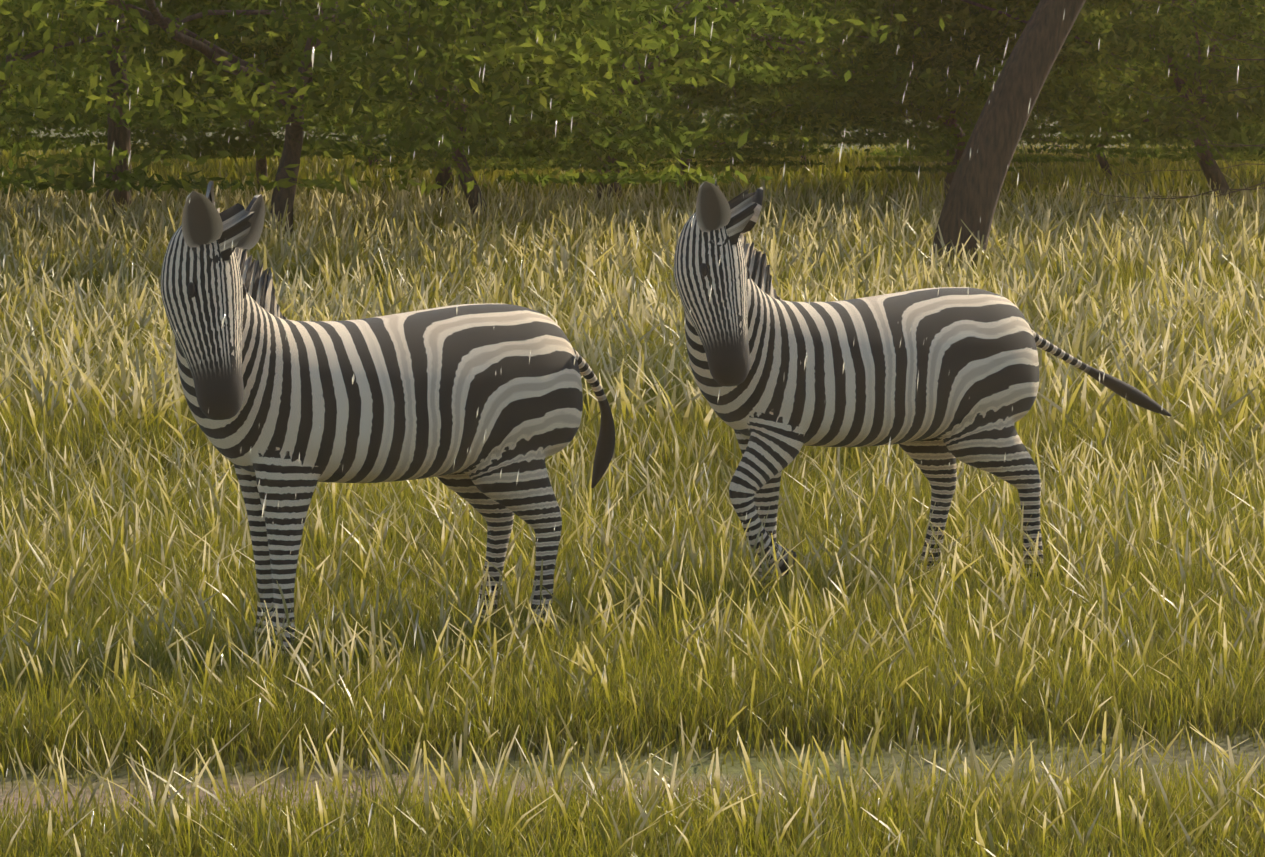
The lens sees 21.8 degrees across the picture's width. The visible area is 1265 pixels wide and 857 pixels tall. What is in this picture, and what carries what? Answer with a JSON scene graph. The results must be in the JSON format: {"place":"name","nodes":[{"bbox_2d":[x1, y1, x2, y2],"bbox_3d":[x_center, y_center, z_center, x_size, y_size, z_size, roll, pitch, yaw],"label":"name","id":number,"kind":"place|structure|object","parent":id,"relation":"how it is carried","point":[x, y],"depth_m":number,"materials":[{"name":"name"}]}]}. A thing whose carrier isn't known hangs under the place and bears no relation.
{"place":"outdoors","nodes":[
{"label":"outdoors","id":0,"kind":"place"},
{"bbox_2d":[2,0,1238,856],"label":"rain drops","id":1,"kind":"object","parent":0,"point":[686,393],"depth_m":5.31,"materials":[{"name":"liquid"}]},
{"bbox_2d":[0,136,1264,856],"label":"grass field","id":2,"kind":"structure","parent":0,"point":[368,222],"depth_m":12.83,"materials":[{"name":"green plant"}]},
{"bbox_2d":[0,89,1264,856],"bbox_3d":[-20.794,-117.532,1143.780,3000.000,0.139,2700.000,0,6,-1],"label":"ground","id":3,"kind":"structure","parent":0,"point":[896,753],"depth_m":10.01,"materials":[{"name":"soil"}]},
{"bbox_2d":[0,0,262,164],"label":"tree","id":4,"kind":"object","parent":3,"relation":"on","point":[71,59],"depth_m":50.46,"materials":[{"name":"green plant"}]},
{"bbox_2d":[0,7,265,166],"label":"tree","id":5,"kind":"object","parent":3,"relation":"on","point":[213,129],"depth_m":58.69,"materials":[{"name":"green plant"}]},
{"bbox_2d":[0,0,271,142],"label":"tree","id":6,"kind":"object","parent":3,"relation":"on","point":[76,34],"depth_m":38.94,"materials":[{"name":"green plant"}]},
{"bbox_2d":[7,15,279,144],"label":"tree","id":7,"kind":"object","parent":3,"relation":"on","point":[136,69],"depth_m":72.72,"materials":[{"name":"green plant"}]},
{"bbox_2d":[3,14,353,167],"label":"tree","id":8,"kind":"object","parent":3,"relation":"on","point":[12,125],"depth_m":72.03,"materials":[{"name":"green plant"}]},
{"bbox_2d":[126,8,488,173],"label":"tree","id":9,"kind":"object","parent":3,"relation":"on","point":[310,111],"depth_m":73.14,"materials":[{"name":"green plant"}]},
{"bbox_2d":[105,4,601,221],"bbox_3d":[-8.572,-10.505,47.381,23.304,15.585,23.120,0,6,-1],"label":"tall tree","id":10,"kind":"object","parent":3,"relation":"on","point":[114,133],"depth_m":45.58,"materials":[{"name":"brown plant"}]},
{"bbox_2d":[0,5,749,193],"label":"tree","id":11,"kind":"object","parent":3,"relation":"on","point":[261,169],"depth_m":59.27,"materials":[{"name":"green plant"}]},
{"bbox_2d":[50,0,706,225],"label":"tree","id":12,"kind":"object","parent":3,"relation":"on","point":[287,47],"depth_m":40.02,"materials":[{"name":"green plant"}]},
{"bbox_2d":[161,181,614,666],"bbox_3d":[-0.870,-0.027,11.867,1.998,1.766,0.620,-5,8,-41],"label":"zebra","id":13,"kind":"object","parent":3,"relation":"on","point":[278,355],"depth_m":11.57},
{"bbox_2d":[50,2,737,199],"bbox_3d":[-4.181,-8.301,56.196,11.799,9.682,13.727,3,7,27],"label":"tree","id":14,"kind":"object","parent":3,"relation":"on","point":[441,176],"depth_m":53.38,"materials":[{"name":"green plant"}]},
{"bbox_2d":[0,0,952,261],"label":"tree","id":15,"kind":"object","parent":3,"relation":"on","point":[508,55],"depth_m":31.16,"materials":[{"name":"green plant"}]},
{"bbox_2d":[89,1,1028,170],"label":"tree","id":16,"kind":"object","parent":3,"relation":"on","point":[654,117],"depth_m":77.66,"materials":[{"name":"green plant"}]},
{"bbox_2d":[0,0,1264,209],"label":"tree","id":17,"kind":"object","parent":3,"relation":"on","point":[1058,88],"depth_m":44.80,"materials":[{"name":"green plant"}]},
{"bbox_2d":[355,0,1107,195],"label":"tree","id":18,"kind":"object","parent":3,"relation":"on","point":[1031,158],"depth_m":56.17,"materials":[{"name":"green plant"}]},
{"bbox_2d":[305,0,1264,196],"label":"tree","id":19,"kind":"object","parent":3,"relation":"on","point":[867,99],"depth_m":45.98,"materials":[{"name":"green plant"}]},
{"bbox_2d":[695,5,1040,168],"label":"tree","id":20,"kind":"object","parent":3,"relation":"on","point":[804,158],"depth_m":72.66,"materials":[{"name":"green plant"}]},
{"bbox_2d":[674,180,1171,598],"bbox_3d":[1.127,-0.156,13.215,2.413,1.738,0.598,-4,7,-34],"label":"zebra","id":21,"kind":"object","parent":3,"relation":"on","point":[883,374],"depth_m":12.81},
{"bbox_2d":[668,0,1264,174],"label":"tree","id":22,"kind":"object","parent":3,"relation":"on","point":[1037,126],"depth_m":67.20,"materials":[{"name":"green plant"}]},
{"bbox_2d":[712,11,1263,163],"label":"tree","id":23,"kind":"object","parent":3,"relation":"on","point":[1121,133],"depth_m":75.75,"materials":[{"name":"green plant"}]},
{"bbox_2d":[733,0,1263,178],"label":"tree","id":24,"kind":"object","parent":3,"relation":"on","point":[893,139],"depth_m":55.06,"materials":[{"name":"green plant"}]},
{"bbox_2d":[755,0,1264,205],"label":"tree","id":25,"kind":"object","parent":3,"relation":"on","point":[1199,11],"depth_m":44.16,"materials":[{"name":"green plant"}]},
{"bbox_2d":[850,0,1264,182],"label":"tree","id":26,"kind":"object","parent":3,"relation":"on","point":[900,149],"depth_m":66.30,"materials":[{"name":"green plant"}]},
{"bbox_2d":[929,0,1264,277],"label":"tree","id":27,"kind":"object","parent":3,"relation":"on","point":[974,203],"depth_m":32.81,"materials":[{"name":"brown plant"}]},
{"bbox_2d":[1069,49,1262,168],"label":"tree","id":28,"kind":"object","parent":3,"relation":"on","point":[1128,109],"depth_m":76.26,"materials":[{"name":"green plant"}]},
{"bbox_2d":[1073,0,1264,126],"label":"tree","id":29,"kind":"object","parent":3,"relation":"on","point":[1220,47],"depth_m":64.56,"materials":[{"name":"green plant"}]}
]}

